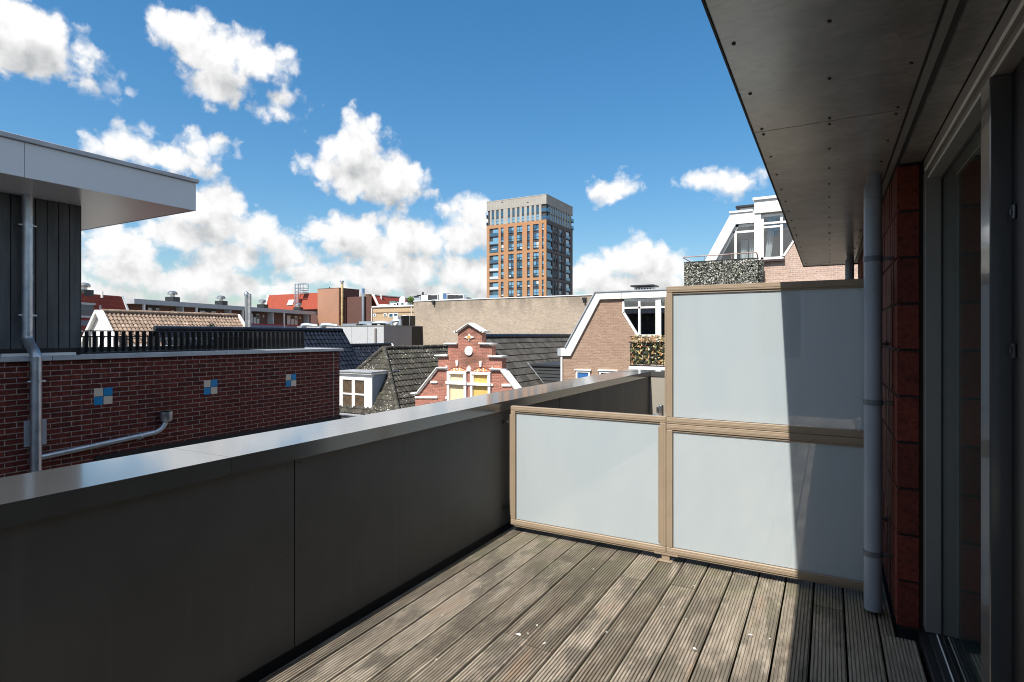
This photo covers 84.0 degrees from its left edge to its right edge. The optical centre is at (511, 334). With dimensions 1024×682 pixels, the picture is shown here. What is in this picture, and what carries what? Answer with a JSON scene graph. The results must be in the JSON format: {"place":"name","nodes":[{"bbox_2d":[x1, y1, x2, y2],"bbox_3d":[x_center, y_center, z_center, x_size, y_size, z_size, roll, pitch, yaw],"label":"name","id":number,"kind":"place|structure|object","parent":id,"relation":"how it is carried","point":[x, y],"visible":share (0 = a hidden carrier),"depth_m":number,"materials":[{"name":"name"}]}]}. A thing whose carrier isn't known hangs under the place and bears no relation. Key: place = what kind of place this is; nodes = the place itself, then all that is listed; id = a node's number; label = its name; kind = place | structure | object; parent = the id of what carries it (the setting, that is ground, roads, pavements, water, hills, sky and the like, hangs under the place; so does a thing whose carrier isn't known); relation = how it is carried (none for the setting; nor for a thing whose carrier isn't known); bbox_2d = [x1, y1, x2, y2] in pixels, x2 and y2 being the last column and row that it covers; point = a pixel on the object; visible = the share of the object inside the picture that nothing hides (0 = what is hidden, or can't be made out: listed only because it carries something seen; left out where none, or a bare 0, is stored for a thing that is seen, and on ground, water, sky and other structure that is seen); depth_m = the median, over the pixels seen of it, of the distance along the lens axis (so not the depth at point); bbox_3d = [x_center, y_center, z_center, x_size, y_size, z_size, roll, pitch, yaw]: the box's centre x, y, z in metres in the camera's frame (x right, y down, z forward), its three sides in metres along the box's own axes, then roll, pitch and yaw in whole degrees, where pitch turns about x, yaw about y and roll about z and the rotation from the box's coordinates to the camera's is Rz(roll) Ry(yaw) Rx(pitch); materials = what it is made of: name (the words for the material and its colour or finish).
{"place":"outdoors","nodes":[
{"label":"outdoors","id":0,"kind":"place"},
{"bbox_2d":[81,309,244,346],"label":"pantile house","id":1,"kind":"structure","parent":0,"point":[127,320],"depth_m":31.58,"materials":[{"name":"beige tile"}]},
{"bbox_2d":[244,291,250,326],"bbox_3d":[-16.106,0.906,34.631,0.433,7.087,0.292,0,0,16],"label":"twin flue","id":2,"kind":"object","parent":1,"relation":"attached to","point":[247,295],"visible":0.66,"depth_m":34.57,"materials":[{"name":"silver metal"}]},
{"bbox_2d":[153,326,393,369],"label":"dark tiled house","id":3,"kind":"structure","parent":0,"point":[354,356],"depth_m":35.73,"materials":[{"name":"black tile"}]},
{"bbox_2d":[265,293,317,323],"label":"red roof block","id":4,"kind":"structure","parent":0,"point":[308,301],"depth_m":126.96,"materials":[{"name":"tile"}]},
{"bbox_2d":[295,283,308,306],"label":"ladder","id":5,"kind":"object","parent":4,"relation":"on","point":[298,292],"visible":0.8,"depth_m":125.35,"materials":[{"name":"grey metal"}]},
{"bbox_2d":[318,288,358,325],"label":"brown block","id":6,"kind":"structure","parent":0,"point":[329,305],"depth_m":97.73,"materials":[{"name":"brick"}]},
{"bbox_2d":[0,0,775,306],"label":"sky","id":7,"kind":"structure","parent":0,"point":[366,144],"materials":[{"name":"blue"}]},
{"bbox_2d":[407,296,413,304],"bbox_3d":[-10.658,-3.583,59.760,0.765,0.998,0.714,0,0,29],"label":"roof shrub","id":8,"kind":"object","parent":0,"point":[410,298],"visible":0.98,"depth_m":59.67,"materials":[{"name":"green plant"}]},
{"bbox_2d":[413,292,423,300],"bbox_3d":[-8.540,-3.506,53.197,1.100,0.973,1.400,0,0,29],"label":"roof hood","id":9,"kind":"object","parent":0,"point":[417,298],"visible":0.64,"depth_m":52.68,"materials":[{"name":"metal"}]},
{"bbox_2d":[410,323,570,405],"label":"gable house","id":10,"kind":"structure","parent":0,"point":[476,360],"depth_m":26.87,"materials":[{"name":"red brick"}]},
{"bbox_2d":[446,371,467,400],"bbox_3d":[-2.590,2.660,26.509,1.196,1.905,0.219,0,0,29],"label":"window","id":11,"kind":"structure","parent":10,"relation":"in","point":[456,382],"depth_m":26.59,"materials":[{"name":"white paint"}]},
{"bbox_2d":[469,372,491,396],"bbox_3d":[-1.451,2.643,25.873,1.200,1.882,0.219,0,0,29],"label":"window","id":12,"kind":"structure","parent":10,"relation":"in","point":[480,383],"depth_m":25.95,"materials":[{"name":"white paint"}]},
{"bbox_2d":[413,294,592,344],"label":"beige building","id":13,"kind":"structure","parent":0,"point":[440,321],"depth_m":46.28,"materials":[{"name":"brick"}]},
{"bbox_2d":[421,295,427,299],"bbox_3d":[-7.720,-3.326,52.110,1.144,0.613,0.500,0,0,29],"label":"air conditioner","id":14,"kind":"object","parent":13,"relation":"on","point":[424,297],"visible":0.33,"depth_m":51.98,"materials":[{"name":"white metal"}]},
{"bbox_2d":[432,294,438,299],"bbox_3d":[-6.879,-3.321,51.638,0.728,0.603,0.506,0,0,29],"label":"air conditioner","id":15,"kind":"object","parent":13,"relation":"on","point":[435,297],"visible":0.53,"depth_m":51.36,"materials":[{"name":"grey metal"}]},
{"bbox_2d":[439,293,449,299],"bbox_3d":[-6.052,-3.385,51.176,0.884,0.732,0.506,0,0,29],"label":"air conditioner","id":16,"kind":"object","parent":13,"relation":"on","point":[442,296],"visible":0.67,"depth_m":50.94,"materials":[{"name":"grey metal"}]},
{"bbox_2d":[447,294,454,299],"bbox_3d":[-5.388,-3.306,50.806,0.728,0.574,0.506,0,0,29],"label":"air conditioner","id":17,"kind":"object","parent":13,"relation":"on","point":[449,296],"visible":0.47,"depth_m":50.57,"materials":[{"name":"grey metal"}]},
{"bbox_2d":[458,295,466,298],"bbox_3d":[-4.412,-3.270,50.262,0.624,0.501,0.506,0,0,29],"label":"air conditioner","id":18,"kind":"object","parent":13,"relation":"on","point":[462,296],"visible":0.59,"depth_m":50.04,"materials":[{"name":"grey metal"}]},
{"bbox_2d":[486,194,573,297],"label":"apartment tower","id":19,"kind":"structure","parent":0,"point":[529,245],"depth_m":187.76,"materials":[{"name":"orange brick"}]},
{"bbox_2d":[492,210,493,224],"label":"tall window","id":20,"kind":"structure","parent":19,"relation":"in","point":[492,210],"depth_m":191.54,"materials":[{"name":"blue glass"}]},
{"bbox_2d":[496,210,498,223],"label":"tall window","id":21,"kind":"structure","parent":19,"relation":"in","point":[497,211],"depth_m":190.70,"materials":[{"name":"blue glass"}]},
{"bbox_2d":[501,209,502,223],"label":"tall window","id":22,"kind":"structure","parent":19,"relation":"in","point":[501,209],"depth_m":189.84,"materials":[{"name":"blue glass"}]},
{"bbox_2d":[508,208,509,222],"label":"tall window","id":23,"kind":"structure","parent":19,"relation":"in","point":[508,208],"depth_m":188.52,"materials":[{"name":"blue glass"}]},
{"bbox_2d":[509,227,513,232],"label":"window","id":24,"kind":"structure","parent":19,"relation":"in","point":[511,229],"depth_m":188.15,"materials":[{"name":"blue glass"}]},
{"bbox_2d":[509,235,513,241],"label":"window","id":25,"kind":"structure","parent":19,"relation":"in","point":[511,237],"depth_m":188.15,"materials":[{"name":"blue glass"}]},
{"bbox_2d":[509,254,513,260],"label":"window","id":26,"kind":"structure","parent":19,"relation":"in","point":[511,256],"depth_m":188.15,"materials":[{"name":"blue glass"}]},
{"bbox_2d":[509,262,513,268],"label":"window","id":27,"kind":"structure","parent":19,"relation":"in","point":[511,265],"depth_m":188.15,"materials":[{"name":"blue glass"}]},
{"bbox_2d":[509,281,513,287],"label":"window","id":28,"kind":"structure","parent":19,"relation":"in","point":[511,284],"depth_m":188.15,"materials":[{"name":"blue glass"}]},
{"bbox_2d":[512,208,514,221],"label":"tall window","id":29,"kind":"structure","parent":19,"relation":"in","point":[513,209],"depth_m":187.70,"materials":[{"name":"blue glass"}]},
{"bbox_2d":[517,207,518,221],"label":"tall window","id":30,"kind":"structure","parent":19,"relation":"in","point":[517,207],"depth_m":186.87,"materials":[{"name":"blue glass"}]},
{"bbox_2d":[517,226,521,232],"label":"window","id":31,"kind":"structure","parent":19,"relation":"in","point":[519,228],"depth_m":186.69,"materials":[{"name":"blue glass"}]},
{"bbox_2d":[517,234,521,240],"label":"window","id":32,"kind":"structure","parent":19,"relation":"in","point":[519,236],"depth_m":186.64,"materials":[{"name":"blue glass"}]},
{"bbox_2d":[517,243,521,248],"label":"window","id":33,"kind":"structure","parent":19,"relation":"in","point":[519,245],"depth_m":186.69,"materials":[{"name":"blue glass"}]},
{"bbox_2d":[517,253,521,259],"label":"window","id":34,"kind":"structure","parent":19,"relation":"in","point":[519,256],"depth_m":186.69,"materials":[{"name":"blue glass"}]},
{"bbox_2d":[517,262,521,267],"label":"window","id":35,"kind":"structure","parent":19,"relation":"in","point":[519,264],"depth_m":186.69,"materials":[{"name":"blue glass"}]},
{"bbox_2d":[517,270,521,276],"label":"window","id":36,"kind":"structure","parent":19,"relation":"in","point":[519,271],"depth_m":186.69,"materials":[{"name":"blue glass"}]},
{"bbox_2d":[517,281,521,286],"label":"window","id":37,"kind":"structure","parent":19,"relation":"in","point":[519,283],"depth_m":186.69,"materials":[{"name":"blue glass"}]},
{"bbox_2d":[517,289,521,295],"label":"window","id":38,"kind":"structure","parent":19,"relation":"in","point":[519,292],"depth_m":186.69,"materials":[{"name":"blue glass"}]},
{"bbox_2d":[527,206,528,220],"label":"tall window","id":39,"kind":"structure","parent":19,"relation":"in","point":[527,206],"depth_m":185.08,"materials":[{"name":"blue glass"}]},
{"bbox_2d":[532,205,533,219],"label":"tall window","id":40,"kind":"structure","parent":19,"relation":"in","point":[532,205],"depth_m":184.18,"materials":[{"name":"blue glass"}]},
{"bbox_2d":[533,224,538,230],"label":"window","id":41,"kind":"structure","parent":19,"relation":"in","point":[536,226],"depth_m":183.71,"materials":[{"name":"blue glass"}]},
{"bbox_2d":[533,233,538,238],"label":"window","id":42,"kind":"structure","parent":19,"relation":"in","point":[535,235],"depth_m":183.75,"materials":[{"name":"blue glass"}]},
{"bbox_2d":[533,241,538,247],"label":"window","id":43,"kind":"structure","parent":19,"relation":"in","point":[535,244],"depth_m":183.66,"materials":[{"name":"white"}]},
{"bbox_2d":[533,252,538,258],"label":"window","id":44,"kind":"structure","parent":19,"relation":"in","point":[536,254],"depth_m":183.66,"materials":[{"name":"blue glass"}]},
{"bbox_2d":[533,261,538,266],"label":"window","id":45,"kind":"structure","parent":19,"relation":"in","point":[535,263],"depth_m":183.84,"materials":[{"name":"blue glass"}]},
{"bbox_2d":[533,269,538,275],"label":"window","id":46,"kind":"structure","parent":19,"relation":"in","point":[535,271],"depth_m":183.71,"materials":[{"name":"blue glass"}]},
{"bbox_2d":[533,280,538,286],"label":"window","id":47,"kind":"structure","parent":19,"relation":"in","point":[536,282],"depth_m":183.66,"materials":[{"name":"blue glass"}]},
{"bbox_2d":[533,289,538,294],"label":"window","id":48,"kind":"structure","parent":19,"relation":"in","point":[535,291],"depth_m":183.84,"materials":[{"name":"blue glass"}]},
{"bbox_2d":[536,205,538,219],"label":"tall window","id":49,"kind":"structure","parent":19,"relation":"in","point":[537,206],"depth_m":183.39,"materials":[{"name":"blue glass"}]},
{"bbox_2d":[689,561,927,681],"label":"terrace base","id":50,"kind":"object","parent":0,"point":[907,634],"depth_m":2.90,"materials":[{"name":"black rubber"}]},
{"bbox_2d":[0,369,856,681],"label":"parapet wall","id":51,"kind":"structure","parent":50,"relation":"on","point":[250,557],"depth_m":2.39,"materials":[{"name":"grey metal"}]},
{"bbox_2d":[258,526,926,681],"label":"terrace deck","id":52,"kind":"structure","parent":50,"relation":"on","point":[565,597],"depth_m":2.82,"materials":[{"name":"brown wood"}]},
{"bbox_2d":[435,569,770,659],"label":"paint flakes","id":53,"kind":"object","parent":52,"relation":"on","point":[519,634],"visible":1,"depth_m":2.74,"materials":[{"name":"white paint"}]},
{"bbox_2d":[503,279,889,591],"bbox_3d":[0.999,0.571,3.674,2.402,1.757,0.110,0,0,29],"label":"privacy screen","id":54,"kind":"object","parent":52,"relation":"on","point":[776,496],"visible":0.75,"depth_m":3.46,"materials":[{"name":"white glass"}]},
{"bbox_3d":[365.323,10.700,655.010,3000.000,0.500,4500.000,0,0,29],"label":"ground","id":55,"kind":"structure","parent":0,"visible":0},
{"bbox_2d":[0,130,342,477],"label":"modern building","id":56,"kind":"structure","parent":55,"relation":"on","point":[206,396],"depth_m":6.62,"materials":[{"name":"red brick"}]},
{"bbox_2d":[17,194,45,472],"bbox_3d":[-5.196,4.466,6.150,0.332,11.968,0.162,0,0,29],"label":"downpipe","id":57,"kind":"object","parent":56,"relation":"attached to","point":[27,315],"visible":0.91,"depth_m":6.15,"materials":[{"name":"grey metal"}]},
{"bbox_2d":[24,419,46,446],"bbox_3d":[-5.150,1.060,6.147,0.016,0.280,0.200,0,0,29],"label":"cover plate","id":58,"kind":"object","parent":56,"relation":"attached to","point":[27,433],"visible":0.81,"depth_m":6.10,"materials":[{"name":"metal"}]},
{"bbox_2d":[42,411,172,459],"bbox_3d":[-4.751,1.171,6.756,0.150,0.373,1.418,0,0,29],"label":"branch pipe","id":59,"kind":"object","parent":56,"relation":"attached to","point":[166,417],"visible":0.99,"depth_m":6.78,"materials":[{"name":"grey metal"}]},
{"bbox_2d":[83,330,303,352],"bbox_3d":[-4.259,0.082,8.089,0.084,0.267,3.180,0,0,29],"label":"roof railing","id":60,"kind":"object","parent":56,"relation":"on","point":[289,339],"visible":1,"depth_m":7.91,"materials":[{"name":"black metal"}]},
{"bbox_2d":[81,299,317,337],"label":"gallery flats","id":61,"kind":"structure","parent":55,"relation":"on","point":[267,317],"depth_m":80.53,"materials":[{"name":"brick"}]},
{"bbox_2d":[81,282,93,295],"bbox_3d":[-44.676,-4.423,59.437,1.200,2.045,1.109,0,0,12],"label":"roof vent","id":62,"kind":"object","parent":61,"relation":"on","point":[84,290],"visible":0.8,"depth_m":59.19,"materials":[{"name":"grey metal"}]},
{"bbox_2d":[81,291,128,329],"bbox_3d":[-46.999,-2.525,58.866,9.700,4.151,10.503,0,0,12],"label":"red mansard","id":63,"kind":"object","parent":61,"relation":"on","point":[90,305],"visible":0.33,"depth_m":60.09,"materials":[{"name":"tile"}]},
{"bbox_2d":[146,306,158,310],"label":"door set","id":64,"kind":"structure","parent":61,"relation":"in","point":[149,308],"depth_m":67.24,"materials":[{"name":"white paint"}]},
{"bbox_2d":[165,291,179,301],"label":"roof vent","id":65,"kind":"object","parent":61,"relation":"on","point":[172,294],"visible":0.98,"depth_m":70.38,"materials":[{"name":"grey metal"}]},
{"bbox_2d":[198,309,215,312],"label":"door set","id":66,"kind":"structure","parent":61,"relation":"in","point":[199,310],"depth_m":75.89,"materials":[{"name":"glass"}]},
{"bbox_2d":[215,295,227,304],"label":"roof vent","id":67,"kind":"object","parent":61,"relation":"on","point":[221,301],"visible":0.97,"depth_m":78.70,"materials":[{"name":"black metal"}]},
{"bbox_2d":[251,312,258,323],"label":"door set","id":68,"kind":"structure","parent":61,"relation":"in","point":[254,315],"depth_m":85.43,"materials":[{"name":"grey glass"}]},
{"bbox_2d":[257,299,267,307],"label":"roof vent","id":69,"kind":"object","parent":61,"relation":"on","point":[262,304],"visible":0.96,"depth_m":87.48,"materials":[{"name":"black metal"}]},
{"bbox_2d":[286,314,297,324],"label":"door set","id":70,"kind":"structure","parent":61,"relation":"in","point":[291,319],"depth_m":94.58,"materials":[{"name":"white glass"}]},
{"bbox_2d":[293,303,302,310],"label":"roof vent","id":71,"kind":"object","parent":61,"relation":"on","point":[298,307],"visible":0.97,"depth_m":96.84,"materials":[{"name":"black metal"}]},
{"bbox_2d":[297,325,422,350],"bbox_3d":[-13.560,4.841,50.427,10.157,11.219,5.110,0,0,29],"label":"plant room","id":72,"kind":"object","parent":55,"relation":"on","point":[396,335],"visible":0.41,"depth_m":47.28,"materials":[{"name":"grey metal"}]},
{"bbox_2d":[300,323,317,327],"bbox_3d":[-17.990,-0.297,50.295,1.544,1.497,0.437,0,0,-4],"label":"air duct","id":73,"kind":"object","parent":72,"relation":"on","point":[303,325],"visible":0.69,"depth_m":50.15,"materials":[{"name":"silver metal"}]},
{"bbox_2d":[319,323,337,327],"bbox_3d":[-15.855,-0.297,49.105,1.544,1.497,0.437,0,0,-4],"label":"air duct","id":74,"kind":"object","parent":72,"relation":"on","point":[322,325],"visible":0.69,"depth_m":48.95,"materials":[{"name":"silver metal"}]},
{"bbox_2d":[340,281,343,325],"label":"flue pipe","id":75,"kind":"object","parent":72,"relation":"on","point":[342,290],"visible":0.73,"depth_m":96.55,"materials":[{"name":"beige metal"}]},
{"bbox_2d":[342,321,374,325],"bbox_3d":[-13.042,-0.969,49.983,2.500,0.399,2.600,0,0,29],"label":"air duct","id":76,"kind":"object","parent":72,"relation":"on","point":[365,322],"visible":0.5,"depth_m":49.65,"materials":[{"name":"silver metal"}]},
{"bbox_2d":[362,288,364,320],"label":"flue pipe","id":77,"kind":"object","parent":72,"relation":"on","point":[363,304],"visible":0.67,"depth_m":94.82,"materials":[{"name":"grey metal"}]},
{"bbox_2d":[367,321,389,324],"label":"roof dome","id":78,"kind":"structure","parent":72,"relation":"on","point":[387,322],"depth_m":48.67,"materials":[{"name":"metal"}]},
{"bbox_2d":[390,319,401,324],"bbox_3d":[-9.639,-1.045,47.217,0.989,0.550,0.336,0,0,3],"label":"air duct","id":79,"kind":"object","parent":72,"relation":"on","point":[393,321],"visible":0.92,"depth_m":47.09,"materials":[{"name":"silver metal"}]},
{"bbox_2d":[393,316,400,324],"bbox_3d":[-9.632,-1.169,47.795,0.440,0.799,0.500,0,0,29],"label":"vent duct","id":80,"kind":"object","parent":72,"relation":"on","point":[396,317],"visible":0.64,"depth_m":47.57,"materials":[{"name":"white metal"}]},
{"bbox_2d":[401,316,408,325],"bbox_3d":[-9.328,-1.189,48.413,0.750,0.839,0.925,0,0,29],"label":"air conditioner","id":81,"kind":"object","parent":72,"relation":"on","point":[405,320],"visible":0.5,"depth_m":48.19,"materials":[{"name":"black metal"}]},
{"bbox_2d":[410,316,414,325],"bbox_3d":[-8.883,-1.199,49.427,0.670,0.859,0.720,0,0,29],"label":"air conditioner","id":82,"kind":"object","parent":72,"relation":"on","point":[412,320],"visible":0.5,"depth_m":49.23,"materials":[{"name":"black metal"}]},
{"bbox_2d":[344,294,406,323],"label":"red roof house","id":83,"kind":"structure","parent":55,"relation":"on","point":[352,310],"depth_m":96.24,"materials":[{"name":"tile"}]},
{"bbox_2d":[371,305,413,321],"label":"tan building","id":84,"kind":"structure","parent":55,"relation":"on","point":[384,313],"depth_m":77.99,"materials":[{"name":"brick"}]},
{"bbox_2d":[389,313,398,316],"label":"window","id":85,"kind":"structure","parent":84,"relation":"in","point":[390,314],"depth_m":77.63,"materials":[{"name":"white paint"}]},
{"bbox_2d":[399,296,404,301],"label":"satellite dish","id":86,"kind":"object","parent":84,"relation":"on","point":[402,299],"visible":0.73,"depth_m":81.38,"materials":[{"name":"white paint"}]},
{"bbox_2d":[397,302,411,304],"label":"roof unit","id":87,"kind":"structure","parent":84,"relation":"on","point":[402,303],"depth_m":79.51,"materials":[{"name":"metal"}]},
{"bbox_2d":[340,344,447,418],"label":"hipped house","id":88,"kind":"structure","parent":55,"relation":"on","point":[384,378],"depth_m":30.06,"materials":[{"name":"tile"}]},
{"bbox_2d":[557,288,666,380],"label":"mansard house","id":89,"kind":"structure","parent":55,"relation":"on","point":[608,324],"depth_m":23.14,"materials":[{"name":"brown brick"}]},
{"bbox_2d":[574,369,591,377],"bbox_3d":[2.925,1.927,23.501,0.727,0.995,0.099,0,0,29],"label":"window","id":90,"kind":"structure","parent":89,"relation":"in","point":[580,373],"depth_m":23.52,"materials":[{"name":"blue glass"}]},
{"bbox_2d":[598,369,617,373],"bbox_3d":[3.867,1.899,22.976,0.836,0.970,0.099,0,0,29],"label":"window","id":91,"kind":"structure","parent":89,"relation":"in","point":[601,371],"depth_m":23.02,"materials":[{"name":"white paint"}]},
{"bbox_2d":[622,298,664,341],"bbox_3d":[8.098,-0.522,20.702,8.423,1.794,0.150,0,0,29],"label":"window","id":92,"kind":"structure","parent":89,"relation":"in","point":[658,306],"depth_m":22.21,"materials":[{"name":"white paint"}]},
{"bbox_2d":[630,284,658,289],"bbox_3d":[5.674,-1.926,24.316,1.000,0.353,0.900,0,0,29],"label":"roof vent","id":93,"kind":"object","parent":89,"relation":"on","point":[647,286],"visible":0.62,"depth_m":24.00,"materials":[{"name":"grey metal"}]},
{"bbox_2d":[628,336,664,366],"bbox_3d":[7.982,0.624,20.077,7.617,1.115,1.095,0,0,29],"label":"balcony railing","id":94,"kind":"object","parent":89,"relation":"on","point":[656,365],"visible":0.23,"depth_m":21.07,"materials":[{"name":"black metal"}]},
{"bbox_2d":[630,334,664,365],"bbox_3d":[7.711,0.580,19.628,7.553,1.215,0.283,0,0,29],"label":"leaf screen","id":95,"kind":"object","parent":94,"relation":"attached to","point":[649,353],"visible":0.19,"depth_m":21.14,"materials":[{"name":"green plant"}]},
{"bbox_2d":[705,195,857,282],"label":"house","id":96,"kind":"structure","parent":55,"relation":"on","point":[762,230],"depth_m":20.21,"materials":[{"name":"white brick"}]},
{"bbox_2d":[683,252,758,282],"bbox_3d":[7.426,-2.025,20.207,2.513,1.569,0.789,0,0,29],"label":"balcony railing","id":97,"kind":"object","parent":96,"relation":"on","point":[720,260],"visible":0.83,"depth_m":19.85,"materials":[{"name":"grey metal"}]},
{"bbox_2d":[684,258,763,285],"bbox_3d":[7.496,-1.920,19.787,2.800,1.355,1.077,0,0,6],"label":"speckled screen","id":98,"kind":"object","parent":96,"relation":"on","point":[726,272],"visible":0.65,"depth_m":19.75,"materials":[{"name":"grey plant"}]},
{"bbox_2d":[717,223,753,259],"bbox_3d":[7.887,-2.829,20.843,1.867,2.353,0.090,0,0,29],"label":"window","id":99,"kind":"structure","parent":96,"relation":"in","point":[735,232],"depth_m":20.66,"materials":[{"name":"white paint"}]},
{"bbox_2d":[736,204,753,210],"bbox_3d":[9.000,-4.592,21.259,1.100,0.392,0.900,0,0,29],"label":"roof vent","id":100,"kind":"object","parent":96,"relation":"on","point":[744,207],"visible":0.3,"depth_m":21.01,"materials":[{"name":"silver metal"}]},
{"bbox_2d":[761,213,793,259],"bbox_3d":[11.550,-3.476,18.783,6.124,1.630,0.120,0,0,29],"label":"window","id":101,"kind":"structure","parent":96,"relation":"in","point":[781,215],"depth_m":20.04,"materials":[{"name":"white paint"}]},
{"bbox_2d":[701,0,1023,681],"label":"apartment building","id":102,"kind":"structure","parent":55,"relation":"on","point":[918,105],"depth_m":2.31,"materials":[{"name":"red brick"}]},
{"bbox_2d":[845,255,853,278],"bbox_3d":[3.540,0.300,5.916,0.143,2.260,0.090,0,0,50],"label":"rain pipe","id":103,"kind":"object","parent":102,"relation":"attached to","point":[849,267],"visible":0.23,"depth_m":5.90,"materials":[{"name":"grey plastic"}]},
{"bbox_2d":[863,174,892,612],"bbox_3d":[1.894,0.300,2.950,0.129,2.260,0.089,0,0,52],"label":"rain pipe","id":104,"kind":"object","parent":102,"relation":"attached to","point":[874,554],"visible":1,"depth_m":2.93,"materials":[{"name":"grey plastic"}]},
{"bbox_2d":[923,0,1023,637],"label":"window frame","id":105,"kind":"structure","parent":102,"relation":"in","point":[931,185],"depth_m":2.62,"materials":[{"name":"grey metal"}]},
{"bbox_2d":[1009,57,1023,681],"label":"sliding door","id":106,"kind":"structure","parent":102,"relation":"in","point":[1016,211],"depth_m":1.53,"materials":[{"name":"black metal"}]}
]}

